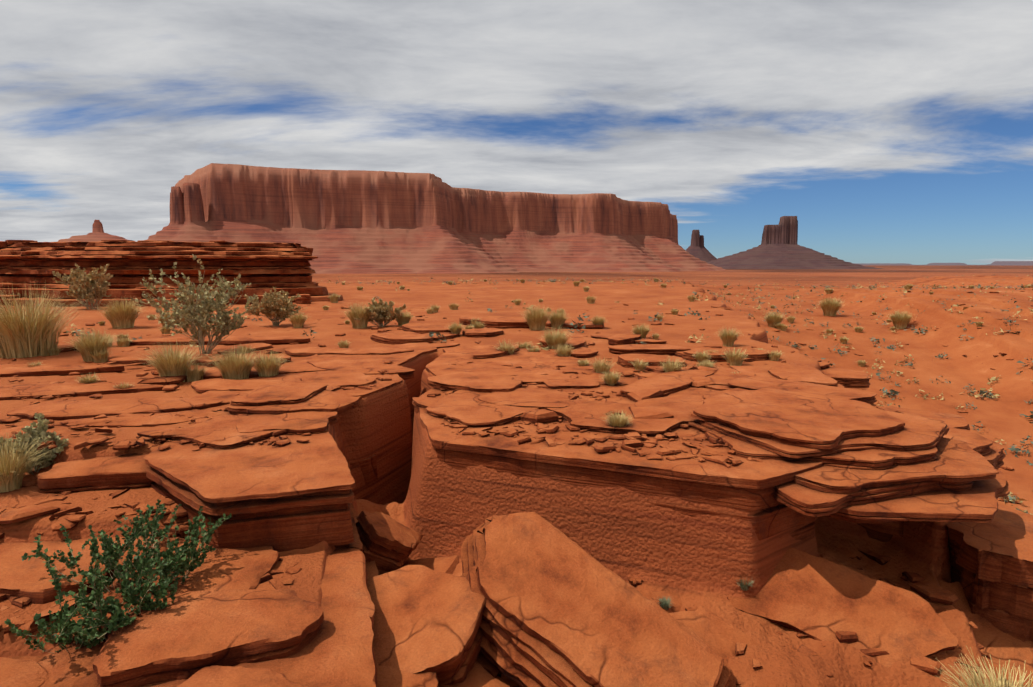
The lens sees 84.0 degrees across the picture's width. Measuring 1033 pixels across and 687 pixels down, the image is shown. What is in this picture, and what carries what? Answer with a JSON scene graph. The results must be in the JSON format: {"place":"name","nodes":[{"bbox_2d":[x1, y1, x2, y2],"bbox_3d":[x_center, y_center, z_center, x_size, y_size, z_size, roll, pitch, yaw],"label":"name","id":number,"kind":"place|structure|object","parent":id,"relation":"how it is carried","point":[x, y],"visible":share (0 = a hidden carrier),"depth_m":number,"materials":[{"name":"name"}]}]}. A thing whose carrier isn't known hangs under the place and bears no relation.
{"place":"outdoors","nodes":[
{"label":"outdoors","id":0,"kind":"place"},
{"bbox_2d":[58,163,725,273],"bbox_3d":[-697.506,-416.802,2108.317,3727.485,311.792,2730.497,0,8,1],"label":"mesa","id":1,"kind":"structure","parent":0,"point":[359,222],"depth_m":1724.46,"materials":[{"name":"red stone"}]},
{"bbox_2d":[0,265,1032,686],"bbox_3d":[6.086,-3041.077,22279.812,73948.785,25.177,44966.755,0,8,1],"label":"desert ground","id":2,"kind":"structure","parent":0,"point":[444,509],"depth_m":10.94,"materials":[{"name":"orange sand"}]},
{"bbox_2d":[0,413,68,474],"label":"sage shrub","id":3,"kind":"object","parent":2,"relation":"on","point":[40,430],"visible":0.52,"depth_m":6.55,"materials":[{"name":"green plant"}]},
{"bbox_2d":[52,263,112,308],"bbox_3d":[-20.967,-2.791,28.075,2.692,2.313,2.257,0,8,1],"label":"sage shrub","id":4,"kind":"object","parent":2,"relation":"on","point":[90,286],"visible":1,"depth_m":27.89,"materials":[{"name":"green plant"}]},
{"bbox_2d":[0,240,342,306],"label":"rock ledge","id":5,"kind":"object","parent":2,"relation":"on","point":[262,268],"visible":0.71,"depth_m":31.60,"materials":[{"name":"stone"}]},
{"bbox_2d":[131,254,257,353],"bbox_3d":[-7.268,-0.833,13.055,2.007,2.360,2.908,0,8,1],"label":"sage shrub","id":6,"kind":"object","parent":2,"relation":"on","point":[193,314],"visible":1,"depth_m":12.91,"materials":[{"name":"green plant"}]},
{"bbox_2d":[0,336,438,686],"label":"rock slabs","id":7,"kind":"object","parent":2,"relation":"on","point":[223,622],"visible":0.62,"depth_m":4.46,"materials":[{"name":"stone"}]},
{"bbox_2d":[4,499,231,652],"bbox_3d":[-3.256,1.953,4.562,1.546,1.164,1.926,0,8,1],"label":"bush","id":8,"kind":"object","parent":7,"relation":"on","point":[178,562],"visible":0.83,"depth_m":4.40,"materials":[{"name":"green plant"}]},
{"bbox_2d":[244,287,300,325],"bbox_3d":[-8.489,-1.276,19.851,1.864,1.426,1.569,-2,8,-12],"label":"sage shrub","id":9,"kind":"object","parent":2,"relation":"on","point":[279,306],"visible":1,"depth_m":19.66,"materials":[{"name":"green plant"}]},
{"bbox_2d":[354,297,406,326],"bbox_3d":[-4.645,-1.019,19.116,1.702,1.031,1.200,-5,9,-33],"label":"sage shrub","id":10,"kind":"object","parent":2,"relation":"on","point":[380,312],"visible":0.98,"depth_m":19.08,"materials":[{"name":"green plant"}]},
{"bbox_2d":[356,511,422,571],"bbox_3d":[-1.412,2.191,6.311,0.625,0.368,0.940,33,-4,34],"label":"wedge rock","id":11,"kind":"object","parent":2,"relation":"on","point":[389,544],"visible":0.94,"depth_m":6.07,"materials":[{"name":"stone"}]},
{"bbox_2d":[35,430,752,609],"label":"small plants","id":12,"kind":"object","parent":2,"relation":"on","point":[665,605],"visible":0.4,"depth_m":5.53,"materials":[{"name":"green plant"}]},
{"bbox_2d":[143,342,690,577],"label":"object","id":13,"kind":"structure","parent":2,"relation":"on","point":[293,494],"depth_m":6.61,"materials":[{"name":"stone"}]},
{"bbox_2d":[367,565,485,684],"bbox_3d":[-1.030,2.473,4.874,1.769,0.372,1.194,-12,24,-22],"label":"fallen rock","id":14,"kind":"object","parent":2,"relation":"on","point":[426,619],"visible":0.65,"depth_m":4.78,"materials":[{"name":"stone"}]},
{"bbox_2d":[453,568,461,575],"bbox_3d":[-0.747,2.546,5.874,0.572,0.149,0.976,-34,-10,19],"label":"fallen rock","id":15,"kind":"object","parent":2,"relation":"on","point":[458,572],"visible":0.02,"depth_m":6.13,"materials":[{"name":"stone"}]},
{"bbox_2d":[439,662,509,686],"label":"fallen rock","id":16,"kind":"object","parent":2,"relation":"on","point":[478,675],"visible":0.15,"depth_m":4.64,"materials":[{"name":"stone"}]},
{"bbox_2d":[0,288,1032,686],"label":"loose stones","id":17,"kind":"object","parent":2,"relation":"on","point":[538,418],"visible":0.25,"depth_m":6.56,"materials":[{"name":"stone"}]},
{"bbox_2d":[461,512,735,686],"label":"fallen rock","id":18,"kind":"object","parent":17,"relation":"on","point":[562,609],"visible":0.92,"depth_m":4.81,"materials":[{"name":"stone"}]},
{"bbox_2d":[727,547,958,667],"bbox_3d":[2.917,2.530,5.536,2.174,0.256,0.987,15,44,26],"label":"fallen rock","id":19,"kind":"object","parent":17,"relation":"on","point":[815,597],"visible":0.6,"depth_m":5.38,"materials":[{"name":"stone"}]},
{"bbox_2d":[907,579,1032,671],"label":"fallen rock","id":20,"kind":"object","parent":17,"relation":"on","point":[998,644],"visible":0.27,"depth_m":5.67,"materials":[{"name":"stone"}]},
{"bbox_2d":[0,278,1032,686],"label":"dry grass tufts","id":21,"kind":"object","parent":2,"relation":"on","point":[24,332],"visible":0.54,"depth_m":12.83,"materials":[{"name":"beige plant"}]},
{"bbox_2d":[0,274,1032,512],"bbox_3d":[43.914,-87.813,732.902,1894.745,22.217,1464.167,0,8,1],"label":"small plants","id":22,"kind":"object","parent":2,"relation":"on","point":[891,392],"visible":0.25,"depth_m":28.16,"materials":[{"name":"green plant"}]},
{"bbox_2d":[192,316,876,423],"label":"rock slabs","id":23,"kind":"structure","parent":2,"relation":"on","point":[792,377],"depth_m":10.60,"materials":[{"name":"stone"}]},
{"bbox_2d":[39,275,1032,514],"bbox_3d":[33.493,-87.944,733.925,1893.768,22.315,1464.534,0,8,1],"label":"dry bushes","id":24,"kind":"object","parent":2,"relation":"on","point":[193,343],"visible":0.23,"depth_m":27.62,"materials":[{"name":"plant"}]},
{"bbox_2d":[419,384,822,540],"bbox_3d":[1.023,2.323,8.059,5.147,2.712,4.724,0,8,1],"label":"rock ledge","id":25,"kind":"object","parent":2,"relation":"on","point":[748,485],"visible":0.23,"depth_m":6.10,"materials":[{"name":"stone"}]},
{"bbox_2d":[628,577,643,586],"bbox_3d":[1.283,2.468,5.990,0.296,0.162,0.244,-11,16,-18],"label":"rock chunk","id":26,"kind":"object","parent":2,"relation":"on","point":[634,582],"visible":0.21,"depth_m":5.87,"materials":[{"name":"stone"}]},
{"bbox_2d":[639,589,681,612],"bbox_3d":[1.747,2.773,5.358,1.441,0.207,0.734,21,25,29],"label":"fallen rock","id":27,"kind":"object","parent":2,"relation":"on","point":[676,604],"visible":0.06,"depth_m":5.67,"materials":[{"name":"stone"}]},
{"bbox_2d":[675,348,1032,641],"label":"rock ledges","id":28,"kind":"object","parent":2,"relation":"on","point":[884,474],"visible":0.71,"depth_m":6.08,"materials":[{"name":"stone"}]},
{"bbox_2d":[984,659,1032,685],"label":"fallen rock","id":29,"kind":"object","parent":2,"relation":"on","point":[995,665],"visible":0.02,"depth_m":5.03,"materials":[{"name":"stone"}]},
{"bbox_3d":[2.233,3.498,4.221,1.955,0.228,1.003,15,27,34],"label":"fallen rock","id":30,"kind":"object","parent":2,"relation":"on","visible":0},
{"bbox_2d":[669,605,757,661],"bbox_3d":[1.925,2.928,4.798,1.700,0.206,1.001,25,32,32],"label":"fallen rock","id":31,"kind":"object","parent":30,"relation":"on","point":[721,636],"visible":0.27,"depth_m":5.20,"materials":[{"name":"stone"}]},
{"bbox_2d":[0,0,1032,264],"label":"sky","id":32,"kind":"structure","parent":0,"point":[892,131],"materials":[{"name":"white"}]},
{"bbox_2d":[686,216,881,268],"bbox_3d":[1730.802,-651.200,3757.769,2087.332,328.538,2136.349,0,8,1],"label":"distant buttes","id":33,"kind":"object","parent":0,"point":[779,247],"visible":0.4,"depth_m":3453.40,"materials":[{"name":"brown stone"}]},
{"bbox_2d":[853,261,1032,265],"bbox_3d":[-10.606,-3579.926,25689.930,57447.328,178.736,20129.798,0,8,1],"label":"mesa","id":34,"kind":"structure","parent":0,"point":[1026,263],"depth_m":23472.71,"materials":[{"name":"brown stone"}]}
]}

